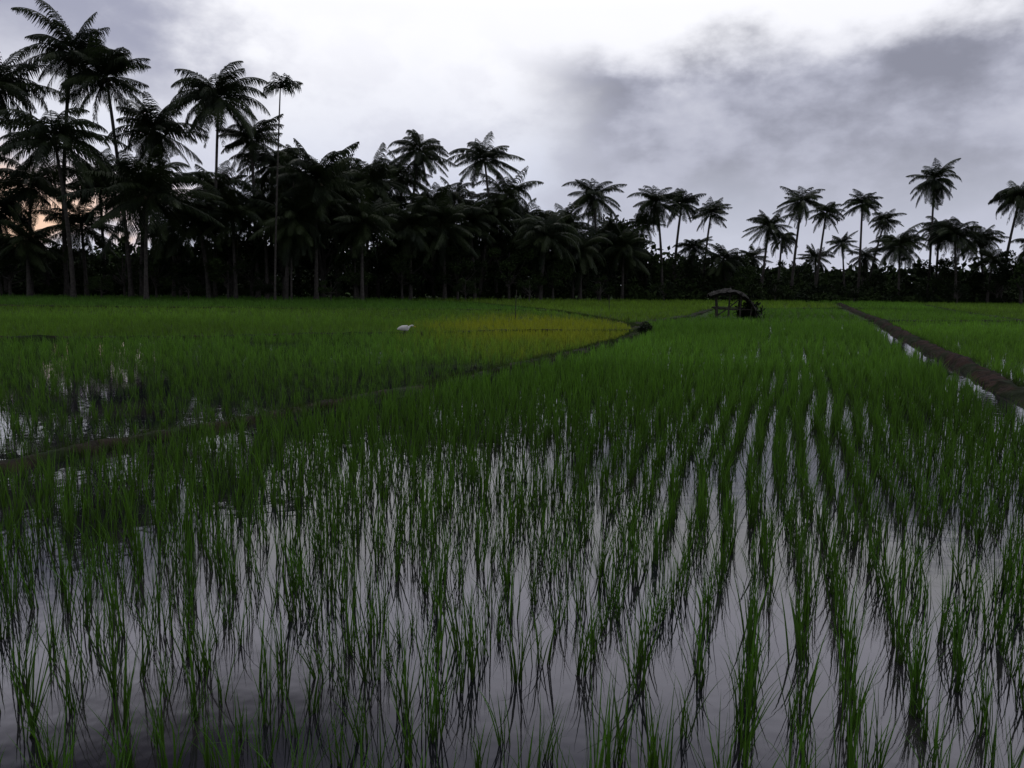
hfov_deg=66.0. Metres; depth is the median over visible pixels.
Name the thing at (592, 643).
rice plant
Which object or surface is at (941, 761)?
rice plant
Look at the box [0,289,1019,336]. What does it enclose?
ground
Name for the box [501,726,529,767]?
rice plant
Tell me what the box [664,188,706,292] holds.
coconut palm
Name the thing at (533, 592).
rice plant
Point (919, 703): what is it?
rice plant
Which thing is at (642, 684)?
rice plant
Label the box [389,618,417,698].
rice plant
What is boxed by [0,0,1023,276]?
sky
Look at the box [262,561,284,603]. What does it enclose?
rice plant
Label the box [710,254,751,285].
broadleaf tree
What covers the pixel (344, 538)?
rice plant
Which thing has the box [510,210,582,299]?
coconut palm
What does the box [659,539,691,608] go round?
rice plant
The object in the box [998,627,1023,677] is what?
rice plant
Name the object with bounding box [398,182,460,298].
coconut palm
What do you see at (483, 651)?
rice plant
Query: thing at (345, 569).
rice plant
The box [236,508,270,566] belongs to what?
rice plant
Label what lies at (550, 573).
rice plant
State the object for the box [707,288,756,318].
field shelter
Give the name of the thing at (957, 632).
rice plant
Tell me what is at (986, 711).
rice plant
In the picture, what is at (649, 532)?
rice plant
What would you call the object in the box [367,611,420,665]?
rice plant
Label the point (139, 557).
rice plant
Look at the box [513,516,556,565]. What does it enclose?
rice plant
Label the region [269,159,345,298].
coconut palm
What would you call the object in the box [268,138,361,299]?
coconut palm
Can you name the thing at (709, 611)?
rice plant
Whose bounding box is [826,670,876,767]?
rice plant
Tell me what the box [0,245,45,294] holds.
broadleaf tree
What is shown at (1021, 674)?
rice plant
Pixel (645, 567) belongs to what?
rice plant
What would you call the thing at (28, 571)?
rice plant
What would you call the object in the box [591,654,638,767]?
rice plant
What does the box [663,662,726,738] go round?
rice plant
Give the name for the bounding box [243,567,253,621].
rice plant
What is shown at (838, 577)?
rice plant
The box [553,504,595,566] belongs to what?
rice plant
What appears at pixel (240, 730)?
rice plant
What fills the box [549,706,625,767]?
rice plant
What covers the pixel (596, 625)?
rice plant
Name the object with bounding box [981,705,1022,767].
rice plant
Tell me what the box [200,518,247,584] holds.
rice plant
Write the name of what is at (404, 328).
white egret
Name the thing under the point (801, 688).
rice plant
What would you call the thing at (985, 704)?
rice plant
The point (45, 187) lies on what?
coconut palm
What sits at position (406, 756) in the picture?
rice plant
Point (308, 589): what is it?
rice plant
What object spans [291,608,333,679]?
rice plant
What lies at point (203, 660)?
rice plant
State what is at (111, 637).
rice plant
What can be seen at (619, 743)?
rice plant
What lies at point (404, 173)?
coconut palm
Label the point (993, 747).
rice plant
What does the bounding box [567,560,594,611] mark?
rice plant
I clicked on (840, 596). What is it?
rice plant
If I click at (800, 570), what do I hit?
rice plant
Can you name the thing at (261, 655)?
rice plant
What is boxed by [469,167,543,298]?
coconut palm
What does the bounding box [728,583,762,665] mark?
rice plant
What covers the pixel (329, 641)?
rice plant
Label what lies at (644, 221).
broadleaf tree
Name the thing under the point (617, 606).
rice plant
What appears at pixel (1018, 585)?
rice plant
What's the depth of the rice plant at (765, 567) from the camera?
4.18 m
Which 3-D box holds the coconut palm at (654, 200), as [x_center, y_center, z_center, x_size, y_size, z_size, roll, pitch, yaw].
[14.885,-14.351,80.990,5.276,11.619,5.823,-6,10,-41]
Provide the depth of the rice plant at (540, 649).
3.28 m
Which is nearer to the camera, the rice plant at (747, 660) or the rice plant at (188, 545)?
the rice plant at (747, 660)
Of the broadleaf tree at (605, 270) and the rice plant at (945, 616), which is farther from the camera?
the broadleaf tree at (605, 270)
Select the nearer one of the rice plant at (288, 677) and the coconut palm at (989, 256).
the rice plant at (288, 677)
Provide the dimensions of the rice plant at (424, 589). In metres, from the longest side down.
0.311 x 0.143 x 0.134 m
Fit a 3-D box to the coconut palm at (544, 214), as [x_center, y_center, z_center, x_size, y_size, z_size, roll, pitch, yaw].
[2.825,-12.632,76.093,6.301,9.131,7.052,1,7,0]
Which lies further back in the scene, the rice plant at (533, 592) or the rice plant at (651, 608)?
the rice plant at (533, 592)
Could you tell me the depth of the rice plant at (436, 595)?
3.79 m
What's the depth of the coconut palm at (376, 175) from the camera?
67.68 m
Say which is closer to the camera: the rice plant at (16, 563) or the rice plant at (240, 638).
the rice plant at (240, 638)
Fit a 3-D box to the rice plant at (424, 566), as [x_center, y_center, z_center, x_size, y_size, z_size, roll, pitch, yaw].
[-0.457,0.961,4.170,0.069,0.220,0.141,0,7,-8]
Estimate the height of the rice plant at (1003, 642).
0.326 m
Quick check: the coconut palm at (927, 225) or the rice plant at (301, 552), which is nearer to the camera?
the rice plant at (301, 552)
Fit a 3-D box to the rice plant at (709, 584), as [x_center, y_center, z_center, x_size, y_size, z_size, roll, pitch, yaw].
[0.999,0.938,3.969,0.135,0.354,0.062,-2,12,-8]
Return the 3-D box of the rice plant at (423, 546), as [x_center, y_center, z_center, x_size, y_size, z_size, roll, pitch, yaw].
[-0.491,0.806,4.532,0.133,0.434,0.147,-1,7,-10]
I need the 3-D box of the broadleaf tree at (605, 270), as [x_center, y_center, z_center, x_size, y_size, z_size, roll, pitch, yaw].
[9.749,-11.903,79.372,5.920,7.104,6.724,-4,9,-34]
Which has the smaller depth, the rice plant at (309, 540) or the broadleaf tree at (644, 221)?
the rice plant at (309, 540)
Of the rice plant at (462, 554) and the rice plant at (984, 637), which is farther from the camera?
the rice plant at (462, 554)
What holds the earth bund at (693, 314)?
on the ground at (703, 315)
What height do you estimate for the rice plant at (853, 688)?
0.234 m
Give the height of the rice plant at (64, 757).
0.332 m
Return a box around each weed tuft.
[637,324,648,332]
[640,321,652,330]
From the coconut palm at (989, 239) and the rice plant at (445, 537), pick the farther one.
the coconut palm at (989, 239)
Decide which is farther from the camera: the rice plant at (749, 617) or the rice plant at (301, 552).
the rice plant at (301, 552)
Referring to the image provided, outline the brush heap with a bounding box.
[730,294,765,318]
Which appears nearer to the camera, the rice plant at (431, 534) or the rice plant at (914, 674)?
the rice plant at (914, 674)
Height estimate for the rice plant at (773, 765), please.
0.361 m
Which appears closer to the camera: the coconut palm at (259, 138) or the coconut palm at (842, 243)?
the coconut palm at (259, 138)
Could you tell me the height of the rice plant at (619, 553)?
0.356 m
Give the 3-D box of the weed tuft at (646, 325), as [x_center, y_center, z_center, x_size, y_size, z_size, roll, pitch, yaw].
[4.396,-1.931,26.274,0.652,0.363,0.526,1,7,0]
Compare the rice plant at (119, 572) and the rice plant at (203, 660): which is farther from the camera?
the rice plant at (119, 572)
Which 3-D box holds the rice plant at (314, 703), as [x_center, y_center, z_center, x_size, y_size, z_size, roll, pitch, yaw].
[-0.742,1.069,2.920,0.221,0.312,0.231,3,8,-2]
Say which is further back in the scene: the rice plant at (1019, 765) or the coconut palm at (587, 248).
the coconut palm at (587, 248)
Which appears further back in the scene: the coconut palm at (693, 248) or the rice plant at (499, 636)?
the coconut palm at (693, 248)
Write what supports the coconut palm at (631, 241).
on the ground at (703, 315)
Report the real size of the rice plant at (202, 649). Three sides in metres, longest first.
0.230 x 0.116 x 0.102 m
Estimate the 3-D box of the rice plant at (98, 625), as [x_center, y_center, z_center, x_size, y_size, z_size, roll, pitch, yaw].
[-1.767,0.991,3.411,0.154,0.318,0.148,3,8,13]
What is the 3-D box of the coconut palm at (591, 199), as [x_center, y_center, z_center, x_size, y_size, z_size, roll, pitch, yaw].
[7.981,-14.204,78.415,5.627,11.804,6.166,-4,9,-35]
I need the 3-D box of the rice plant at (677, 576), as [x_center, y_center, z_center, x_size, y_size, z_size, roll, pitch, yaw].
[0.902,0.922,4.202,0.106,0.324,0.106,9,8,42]
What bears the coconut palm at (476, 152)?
on the ground at (703, 315)
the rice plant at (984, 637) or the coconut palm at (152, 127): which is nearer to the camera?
the rice plant at (984, 637)
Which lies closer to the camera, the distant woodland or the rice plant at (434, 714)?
the rice plant at (434, 714)
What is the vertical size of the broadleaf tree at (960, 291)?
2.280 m
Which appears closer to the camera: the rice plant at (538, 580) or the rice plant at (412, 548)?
the rice plant at (538, 580)
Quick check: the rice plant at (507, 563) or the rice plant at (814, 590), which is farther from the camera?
the rice plant at (507, 563)
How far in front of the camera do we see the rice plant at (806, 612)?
3.71 m
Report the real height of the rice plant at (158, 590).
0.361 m
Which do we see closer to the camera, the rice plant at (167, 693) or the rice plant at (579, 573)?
the rice plant at (167, 693)
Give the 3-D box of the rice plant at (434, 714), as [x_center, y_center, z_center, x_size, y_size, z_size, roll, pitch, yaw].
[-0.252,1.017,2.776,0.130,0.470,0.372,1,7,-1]
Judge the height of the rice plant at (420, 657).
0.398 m
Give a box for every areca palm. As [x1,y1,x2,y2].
[262,72,302,299]
[275,144,310,300]
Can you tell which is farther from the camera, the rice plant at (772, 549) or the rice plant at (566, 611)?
the rice plant at (772, 549)
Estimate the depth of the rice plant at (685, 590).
4.03 m
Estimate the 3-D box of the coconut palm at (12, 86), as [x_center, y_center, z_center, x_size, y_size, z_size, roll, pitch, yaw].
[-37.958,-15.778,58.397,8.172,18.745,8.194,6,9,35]
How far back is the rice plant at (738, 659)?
3.04 m
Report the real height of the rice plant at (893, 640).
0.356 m
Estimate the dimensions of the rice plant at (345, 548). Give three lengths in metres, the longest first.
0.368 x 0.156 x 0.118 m
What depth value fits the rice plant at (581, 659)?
3.21 m
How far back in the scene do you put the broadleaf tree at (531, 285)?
65.66 m
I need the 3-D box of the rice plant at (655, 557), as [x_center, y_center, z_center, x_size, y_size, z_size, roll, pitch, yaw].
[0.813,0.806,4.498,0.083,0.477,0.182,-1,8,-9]
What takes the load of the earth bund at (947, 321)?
on the ground at (703, 315)
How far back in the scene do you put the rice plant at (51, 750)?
2.28 m
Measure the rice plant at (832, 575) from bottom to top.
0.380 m
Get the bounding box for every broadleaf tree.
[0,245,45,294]
[19,243,80,295]
[44,248,98,282]
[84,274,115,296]
[90,242,155,296]
[163,230,244,289]
[453,278,480,300]
[486,230,550,298]
[499,225,568,298]
[516,279,538,300]
[535,257,576,298]
[544,232,607,298]
[586,276,611,299]
[588,230,641,299]
[599,213,654,293]
[617,255,663,289]
[648,256,700,296]
[678,257,710,289]
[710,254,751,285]
[722,265,757,289]
[748,271,774,288]
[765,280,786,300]
[776,260,809,288]
[844,284,864,302]
[856,271,886,291]
[900,280,924,292]
[912,258,960,294]
[945,283,970,304]
[953,270,988,295]
[971,260,1023,303]
[993,250,1023,303]
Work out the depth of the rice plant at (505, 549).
4.60 m
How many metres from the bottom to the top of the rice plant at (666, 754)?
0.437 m
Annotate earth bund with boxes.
[0,299,639,474]
[0,329,634,340]
[631,307,896,324]
[837,302,1023,404]
[867,320,1023,322]
[921,304,1020,320]
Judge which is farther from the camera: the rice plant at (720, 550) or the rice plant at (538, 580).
the rice plant at (720, 550)
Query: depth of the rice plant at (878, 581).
4.08 m
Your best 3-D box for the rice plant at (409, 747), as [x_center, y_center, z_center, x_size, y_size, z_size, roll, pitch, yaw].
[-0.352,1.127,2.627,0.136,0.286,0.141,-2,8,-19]
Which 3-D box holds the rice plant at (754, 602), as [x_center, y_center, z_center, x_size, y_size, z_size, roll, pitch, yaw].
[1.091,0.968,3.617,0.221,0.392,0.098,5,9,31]
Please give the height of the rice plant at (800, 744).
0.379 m
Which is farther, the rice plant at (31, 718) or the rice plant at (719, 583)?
the rice plant at (719, 583)
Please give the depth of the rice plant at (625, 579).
4.06 m
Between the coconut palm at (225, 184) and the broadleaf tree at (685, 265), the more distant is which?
the broadleaf tree at (685, 265)
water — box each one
[0,319,1023,767]
[0,333,624,459]
[913,331,1023,385]
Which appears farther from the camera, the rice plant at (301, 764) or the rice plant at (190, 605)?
the rice plant at (190, 605)
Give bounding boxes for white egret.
[397,325,414,335]
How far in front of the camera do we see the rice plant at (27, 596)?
3.77 m
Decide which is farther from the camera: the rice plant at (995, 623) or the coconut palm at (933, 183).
the coconut palm at (933, 183)
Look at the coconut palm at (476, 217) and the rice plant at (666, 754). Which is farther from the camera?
the coconut palm at (476, 217)
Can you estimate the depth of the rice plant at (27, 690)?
2.95 m
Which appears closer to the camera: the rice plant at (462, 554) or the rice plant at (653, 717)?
the rice plant at (653, 717)
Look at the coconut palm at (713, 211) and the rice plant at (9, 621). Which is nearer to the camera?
the rice plant at (9, 621)
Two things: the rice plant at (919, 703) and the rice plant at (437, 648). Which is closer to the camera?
the rice plant at (919, 703)
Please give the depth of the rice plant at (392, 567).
4.18 m
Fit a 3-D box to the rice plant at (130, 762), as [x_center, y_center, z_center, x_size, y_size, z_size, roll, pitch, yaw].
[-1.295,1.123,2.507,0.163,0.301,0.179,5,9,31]
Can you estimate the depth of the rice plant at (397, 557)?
4.29 m
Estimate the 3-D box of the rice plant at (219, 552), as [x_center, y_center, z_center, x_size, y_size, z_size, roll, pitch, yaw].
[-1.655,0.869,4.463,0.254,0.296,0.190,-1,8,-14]
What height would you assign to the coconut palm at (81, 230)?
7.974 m
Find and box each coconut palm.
[0,46,63,295]
[0,108,132,298]
[0,157,94,295]
[0,186,51,291]
[0,205,64,296]
[11,0,125,296]
[28,197,123,296]
[57,144,225,299]
[58,148,117,295]
[60,30,150,296]
[96,162,172,284]
[108,91,209,296]
[133,205,226,297]
[160,194,244,298]
[165,61,270,298]
[180,160,247,296]
[183,180,272,297]
[215,114,284,297]
[224,177,289,298]
[229,145,304,297]
[247,182,343,300]
[248,177,292,194]
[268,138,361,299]
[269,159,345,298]
[289,154,366,297]
[309,179,381,299]
[311,187,399,300]
[336,155,382,295]
[340,142,411,298]
[368,196,446,299]
[373,150,432,297]
[379,191,409,297]
[386,129,457,285]
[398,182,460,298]
[402,188,489,299]
[438,200,500,299]
[439,176,480,296]
[446,131,524,298]
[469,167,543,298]
[469,198,521,297]
[498,198,547,298]
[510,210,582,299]
[513,203,566,299]
[546,231,612,299]
[549,202,596,298]
[561,178,626,299]
[579,219,631,298]
[598,216,654,299]
[625,211,664,298]
[627,185,685,292]
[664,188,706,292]
[672,236,712,293]
[688,196,732,298]
[695,243,744,286]
[739,244,773,277]
[741,209,795,292]
[768,229,797,279]
[773,186,824,300]
[796,244,834,284]
[808,201,845,292]
[826,230,858,285]
[841,189,882,290]
[845,247,881,283]
[868,209,905,279]
[870,222,930,301]
[906,158,961,297]
[916,216,965,291]
[926,216,983,303]
[958,223,1008,296]
[968,248,1017,303]
[988,181,1023,301]
[1011,238,1023,260]
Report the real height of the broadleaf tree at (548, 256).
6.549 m
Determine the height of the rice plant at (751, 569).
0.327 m
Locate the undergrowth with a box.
[0,241,1023,303]
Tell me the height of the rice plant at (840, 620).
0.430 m
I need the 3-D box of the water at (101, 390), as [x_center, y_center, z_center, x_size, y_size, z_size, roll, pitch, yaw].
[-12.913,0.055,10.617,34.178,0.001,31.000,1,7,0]
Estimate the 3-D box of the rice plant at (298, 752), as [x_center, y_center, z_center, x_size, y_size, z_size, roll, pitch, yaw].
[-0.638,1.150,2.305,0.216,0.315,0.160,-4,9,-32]
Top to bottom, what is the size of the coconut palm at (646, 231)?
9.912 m
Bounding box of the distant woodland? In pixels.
[1,228,1019,294]
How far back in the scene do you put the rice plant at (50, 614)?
3.48 m
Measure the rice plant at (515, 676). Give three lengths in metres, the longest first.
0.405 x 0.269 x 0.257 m
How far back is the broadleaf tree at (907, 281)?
88.60 m
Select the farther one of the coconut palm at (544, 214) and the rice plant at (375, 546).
the coconut palm at (544, 214)
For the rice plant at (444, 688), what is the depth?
2.96 m
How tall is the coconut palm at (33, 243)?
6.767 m
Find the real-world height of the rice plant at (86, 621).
0.399 m
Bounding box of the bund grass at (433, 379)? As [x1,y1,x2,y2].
[11,298,1023,457]
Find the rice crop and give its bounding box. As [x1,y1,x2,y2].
[0,293,1023,767]
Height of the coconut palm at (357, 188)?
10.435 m
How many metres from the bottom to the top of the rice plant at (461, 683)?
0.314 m
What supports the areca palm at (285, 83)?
on the ground at (703, 315)
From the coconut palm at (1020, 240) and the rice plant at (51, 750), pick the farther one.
the coconut palm at (1020, 240)
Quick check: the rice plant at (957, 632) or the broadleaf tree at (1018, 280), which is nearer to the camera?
the rice plant at (957, 632)
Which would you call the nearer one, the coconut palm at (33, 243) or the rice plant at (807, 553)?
the rice plant at (807, 553)
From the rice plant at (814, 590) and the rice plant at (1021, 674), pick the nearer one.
the rice plant at (1021, 674)
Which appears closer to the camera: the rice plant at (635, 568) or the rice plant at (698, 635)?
the rice plant at (698, 635)
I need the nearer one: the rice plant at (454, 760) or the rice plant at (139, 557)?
the rice plant at (454, 760)
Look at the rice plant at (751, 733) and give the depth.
2.63 m
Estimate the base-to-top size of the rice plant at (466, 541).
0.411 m
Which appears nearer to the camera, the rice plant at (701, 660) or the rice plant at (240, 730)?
the rice plant at (240, 730)
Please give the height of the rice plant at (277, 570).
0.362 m
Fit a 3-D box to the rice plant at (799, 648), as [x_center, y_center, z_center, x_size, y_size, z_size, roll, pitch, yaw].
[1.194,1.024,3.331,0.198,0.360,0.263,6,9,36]
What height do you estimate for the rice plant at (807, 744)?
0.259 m
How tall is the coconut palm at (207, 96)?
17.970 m
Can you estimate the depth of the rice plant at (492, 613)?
3.77 m
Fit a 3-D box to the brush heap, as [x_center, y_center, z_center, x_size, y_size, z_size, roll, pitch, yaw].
[11.788,-3.814,38.882,1.739,1.349,1.919,-6,10,-43]
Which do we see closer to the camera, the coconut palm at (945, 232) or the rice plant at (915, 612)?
the rice plant at (915, 612)
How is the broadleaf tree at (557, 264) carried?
on the ground at (703, 315)
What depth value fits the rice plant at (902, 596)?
3.78 m
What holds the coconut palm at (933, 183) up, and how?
on the ground at (703, 315)
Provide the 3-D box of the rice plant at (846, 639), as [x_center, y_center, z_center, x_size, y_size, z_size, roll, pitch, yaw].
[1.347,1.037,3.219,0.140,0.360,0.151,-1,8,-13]
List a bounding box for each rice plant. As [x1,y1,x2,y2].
[0,527,20,614]
[0,582,20,640]
[1,522,31,595]
[2,627,69,741]
[6,606,67,705]
[8,709,88,767]
[11,559,38,610]
[11,615,43,682]
[16,691,61,765]
[22,546,37,588]
[23,737,54,767]
[28,611,77,665]
[42,540,111,626]
[42,578,68,640]
[46,618,95,717]
[47,534,83,613]
[49,528,74,592]
[50,691,91,767]
[51,535,106,601]
[55,614,87,683]
[72,608,138,695]
[76,581,123,648]
[83,556,124,636]
[86,682,143,767]
[87,525,109,582]
[89,540,142,615]
[92,574,123,666]
[100,624,141,728]
[102,709,142,767]
[112,551,133,588]
[120,514,149,578]
[125,592,168,649]
[126,596,159,680]
[129,549,147,603]
[131,567,157,613]
[131,662,180,746]
[138,552,164,622]
[141,674,226,767]
[142,516,175,570]
[146,583,199,660]
[153,640,176,698]
[159,569,181,637]
[167,522,191,588]
[169,591,233,678]
[170,537,200,599]
[174,621,212,722]
[178,515,194,579]
[183,571,197,622]
[184,624,211,670]
[186,695,226,767]
[197,685,264,767]
[199,518,231,571]
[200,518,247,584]
[203,592,226,642]
[205,570,235,625]
[210,644,254,704]
[211,514,238,562]
[215,694,290,767]
[216,529,242,595]
[219,689,247,740]
[225,589,266,645]
[226,527,262,575]
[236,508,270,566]
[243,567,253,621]
[245,540,275,589]
[246,603,292,662]
[250,640,271,727]
[252,569,280,682]
[254,719,329,767]
[261,623,295,701]
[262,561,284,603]
[269,552,303,621]
[270,518,283,555]
[271,514,292,575]
[281,511,308,566]
[281,541,316,583]
[282,685,312,738]
[283,536,310,591]
[284,638,333,717]
[287,545,317,607]
[287,709,358,767]
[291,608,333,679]
[299,506,322,556]
[302,573,326,634]
[303,515,330,569]
[312,634,350,700]
[318,597,344,664]
[321,502,343,562]
[321,534,340,600]
[325,590,390,682]
[326,679,360,765]
[329,523,356,615]
[330,532,344,585]
[330,661,386,743]
[332,521,355,572]
[333,581,382,654]
[335,517,352,554]
[337,711,386,767]
[343,541,367,606]
[345,564,398,637]
[356,726,445,767]
[362,523,385,562]
[362,553,372,595]
[366,705,407,767]
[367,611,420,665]
[372,559,389,620]
[376,504,388,555]
[376,650,428,723]
[380,600,403,643]
[382,523,413,575]
[382,539,405,582]
[384,684,428,765]
[389,497,409,549]
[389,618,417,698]
[399,593,416,636]
[407,501,429,564]
[407,587,463,661]
[409,590,443,681]
[415,491,436,556]
[416,547,443,615]
[416,736,459,767]
[418,546,437,594]
[420,547,430,583]
[421,607,457,743]
[422,567,466,651]
[424,501,439,547]
[424,649,472,708]
[426,530,448,603]
[429,508,482,579]
[430,520,467,581]
[436,510,461,562]
[443,584,490,681]
[448,548,470,590]
[450,629,468,693]
[458,584,481,632]
[459,504,482,546]
[459,513,470,555]
[468,507,489,571]
[468,717,499,767]
[472,561,503,618]
[473,591,490,658]
[477,685,509,745]
[481,514,507,563]
[482,523,524,595]
[492,540,523,620]
[492,586,509,627]
[493,513,513,556]
[494,599,548,684]
[494,603,505,642]
[497,542,516,582]
[501,597,561,666]
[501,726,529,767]
[505,695,557,767]
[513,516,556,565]
[520,564,541,604]
[523,499,558,560]
[527,547,561,590]
[533,524,563,581]
[540,697,568,763]
[545,584,580,636]
[545,733,581,767]
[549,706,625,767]
[550,552,575,619]
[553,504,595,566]
[553,521,568,572]
[561,578,602,662]
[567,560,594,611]
[569,519,583,552]
[569,591,605,677]
[574,529,600,598]
[580,595,670,697]
[584,581,628,641]
[584,667,634,764]
[587,515,624,569]
[587,725,656,767]
[588,539,599,579]
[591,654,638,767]
[597,519,617,589]
[597,586,611,629]
[599,513,649,595]
[604,547,630,606]
[609,495,653,555]
[609,574,630,621]
[611,508,654,586]
[612,512,624,561]
[616,600,655,678]
[626,497,672,551]
[627,674,685,767]
[628,589,662,659]
[629,531,651,572]
[640,577,666,640]
[643,672,672,756]
[645,674,690,767]
[646,567,675,620]
[646,578,670,627]
[650,484,661,565]
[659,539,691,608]
[662,529,704,600]
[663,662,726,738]
[668,513,698,562]
[670,606,720,679]
[675,533,693,584]
[675,566,724,631]
[676,698,743,767]
[683,533,690,572]
[684,510,727,558]
[690,639,711,690]
[693,604,706,657]
[696,538,722,601]
[696,562,713,616]
[705,515,731,581]
[707,519,743,572]
[707,541,731,594]
[719,626,793,743]
[719,744,785,767]
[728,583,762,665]
[729,558,772,637]
[729,620,767,699]
[731,597,783,684]
[733,526,765,577]
[737,684,785,763]
[738,705,766,767]
[741,601,770,718]
[742,559,771,622]
[743,592,763,646]
[759,534,779,586]
[760,504,787,567]
[761,711,833,767]
[762,532,793,608]
[769,583,819,668]
[774,657,816,721]
[779,735,798,767]
[785,631,835,744]
[786,540,806,574]
[787,713,815,767]
[788,553,828,615]
[788,579,809,638]
[788,708,827,767]
[789,641,822,707]
[793,515,810,587]
[793,533,816,568]
[794,562,825,625]
[796,606,814,650]
[797,527,825,599]
[802,514,839,576]
[804,603,869,701]
[814,543,849,609]
[815,528,849,595]
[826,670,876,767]
[827,691,882,767]
[832,568,848,616]
[832,579,868,665]
[833,508,846,584]
[833,593,868,680]
[834,569,848,633]
[835,565,871,649]
[838,650,883,740]
[838,653,877,719]
[860,529,894,587]
[860,675,922,767]
[863,537,928,623]
[868,535,916,597]
[879,571,922,648]
[880,558,910,608]
[889,582,950,665]
[890,590,947,684]
[894,608,955,706]
[894,691,973,767]
[898,726,978,767]
[901,557,924,637]
[901,650,937,718]
[913,564,940,606]
[915,531,941,594]
[917,670,945,741]
[918,746,965,767]
[928,568,995,645]
[935,553,1023,645]
[937,561,954,625]
[937,589,977,638]
[940,581,979,666]
[941,611,995,694]
[942,533,995,606]
[956,641,995,736]
[968,643,992,726]
[974,572,1020,631]
[976,571,989,612]
[977,717,1023,767]
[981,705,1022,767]
[984,713,997,766]
[994,592,1023,656]
[998,530,1023,613]
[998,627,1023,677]
[1005,569,1023,625]
[1008,632,1023,692]
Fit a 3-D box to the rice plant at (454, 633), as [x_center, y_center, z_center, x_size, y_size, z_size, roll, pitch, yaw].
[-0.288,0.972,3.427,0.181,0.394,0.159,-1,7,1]
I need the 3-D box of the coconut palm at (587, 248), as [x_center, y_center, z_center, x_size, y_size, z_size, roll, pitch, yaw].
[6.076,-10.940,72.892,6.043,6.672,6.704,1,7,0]
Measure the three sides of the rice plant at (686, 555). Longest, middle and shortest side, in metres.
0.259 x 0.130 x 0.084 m
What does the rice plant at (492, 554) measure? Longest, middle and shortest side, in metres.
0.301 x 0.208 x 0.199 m
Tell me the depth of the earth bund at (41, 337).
21.55 m
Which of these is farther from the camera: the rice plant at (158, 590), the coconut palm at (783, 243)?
the coconut palm at (783, 243)
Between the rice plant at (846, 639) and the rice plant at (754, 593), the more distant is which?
the rice plant at (754, 593)
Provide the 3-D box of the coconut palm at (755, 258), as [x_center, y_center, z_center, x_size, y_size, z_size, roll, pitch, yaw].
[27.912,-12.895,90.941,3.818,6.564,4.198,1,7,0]
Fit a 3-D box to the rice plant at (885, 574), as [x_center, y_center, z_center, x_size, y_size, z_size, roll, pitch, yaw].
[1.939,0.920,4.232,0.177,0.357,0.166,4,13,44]
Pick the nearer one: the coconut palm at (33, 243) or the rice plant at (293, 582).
the rice plant at (293, 582)
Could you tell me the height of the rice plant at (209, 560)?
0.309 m
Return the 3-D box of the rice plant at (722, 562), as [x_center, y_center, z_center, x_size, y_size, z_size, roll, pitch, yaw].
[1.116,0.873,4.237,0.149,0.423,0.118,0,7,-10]
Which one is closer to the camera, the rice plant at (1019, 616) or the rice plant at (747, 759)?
the rice plant at (747, 759)
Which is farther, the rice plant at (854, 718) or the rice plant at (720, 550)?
the rice plant at (720, 550)
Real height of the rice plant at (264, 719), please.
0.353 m
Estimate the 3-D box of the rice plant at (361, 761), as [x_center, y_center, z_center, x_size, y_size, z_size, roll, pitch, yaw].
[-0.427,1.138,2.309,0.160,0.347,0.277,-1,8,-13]
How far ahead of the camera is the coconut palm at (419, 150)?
71.36 m
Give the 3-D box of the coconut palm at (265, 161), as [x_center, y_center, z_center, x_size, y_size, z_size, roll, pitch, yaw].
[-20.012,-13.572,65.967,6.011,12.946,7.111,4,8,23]
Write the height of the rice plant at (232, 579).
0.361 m
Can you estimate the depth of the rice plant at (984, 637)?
3.54 m
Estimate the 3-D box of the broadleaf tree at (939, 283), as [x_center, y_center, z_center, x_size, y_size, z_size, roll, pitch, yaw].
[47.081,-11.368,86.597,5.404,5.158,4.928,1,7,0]
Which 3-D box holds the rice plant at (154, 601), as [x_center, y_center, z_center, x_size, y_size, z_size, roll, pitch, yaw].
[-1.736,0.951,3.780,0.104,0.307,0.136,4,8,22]
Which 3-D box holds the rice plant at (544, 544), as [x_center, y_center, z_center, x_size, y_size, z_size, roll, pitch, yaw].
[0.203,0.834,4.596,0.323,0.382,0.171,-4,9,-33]
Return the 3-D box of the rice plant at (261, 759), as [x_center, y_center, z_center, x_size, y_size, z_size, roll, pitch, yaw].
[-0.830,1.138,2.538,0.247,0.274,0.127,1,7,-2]
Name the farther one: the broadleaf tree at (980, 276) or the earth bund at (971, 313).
the broadleaf tree at (980, 276)
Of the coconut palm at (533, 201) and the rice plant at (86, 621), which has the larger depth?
the coconut palm at (533, 201)
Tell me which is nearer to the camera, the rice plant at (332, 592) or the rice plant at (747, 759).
the rice plant at (747, 759)
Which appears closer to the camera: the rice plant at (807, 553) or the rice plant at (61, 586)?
the rice plant at (61, 586)
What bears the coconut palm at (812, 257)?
on the ground at (703, 315)
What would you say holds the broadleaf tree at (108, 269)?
on the ground at (703, 315)
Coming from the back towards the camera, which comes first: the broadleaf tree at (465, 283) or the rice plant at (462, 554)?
the broadleaf tree at (465, 283)
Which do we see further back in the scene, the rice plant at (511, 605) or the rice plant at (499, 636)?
the rice plant at (511, 605)
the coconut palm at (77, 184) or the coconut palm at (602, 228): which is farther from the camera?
the coconut palm at (602, 228)
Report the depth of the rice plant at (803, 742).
2.44 m
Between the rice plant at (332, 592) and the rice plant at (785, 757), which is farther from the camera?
the rice plant at (332, 592)
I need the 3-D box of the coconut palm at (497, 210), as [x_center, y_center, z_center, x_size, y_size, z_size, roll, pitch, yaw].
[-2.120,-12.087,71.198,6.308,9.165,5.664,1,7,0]
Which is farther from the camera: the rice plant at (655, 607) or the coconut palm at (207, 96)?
the coconut palm at (207, 96)
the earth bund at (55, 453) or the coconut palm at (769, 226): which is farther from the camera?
the coconut palm at (769, 226)
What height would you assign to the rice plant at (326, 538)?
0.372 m
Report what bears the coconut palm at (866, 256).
on the ground at (703, 315)
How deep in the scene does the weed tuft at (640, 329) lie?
25.50 m
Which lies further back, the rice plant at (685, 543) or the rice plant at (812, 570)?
the rice plant at (685, 543)
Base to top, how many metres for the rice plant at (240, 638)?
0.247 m

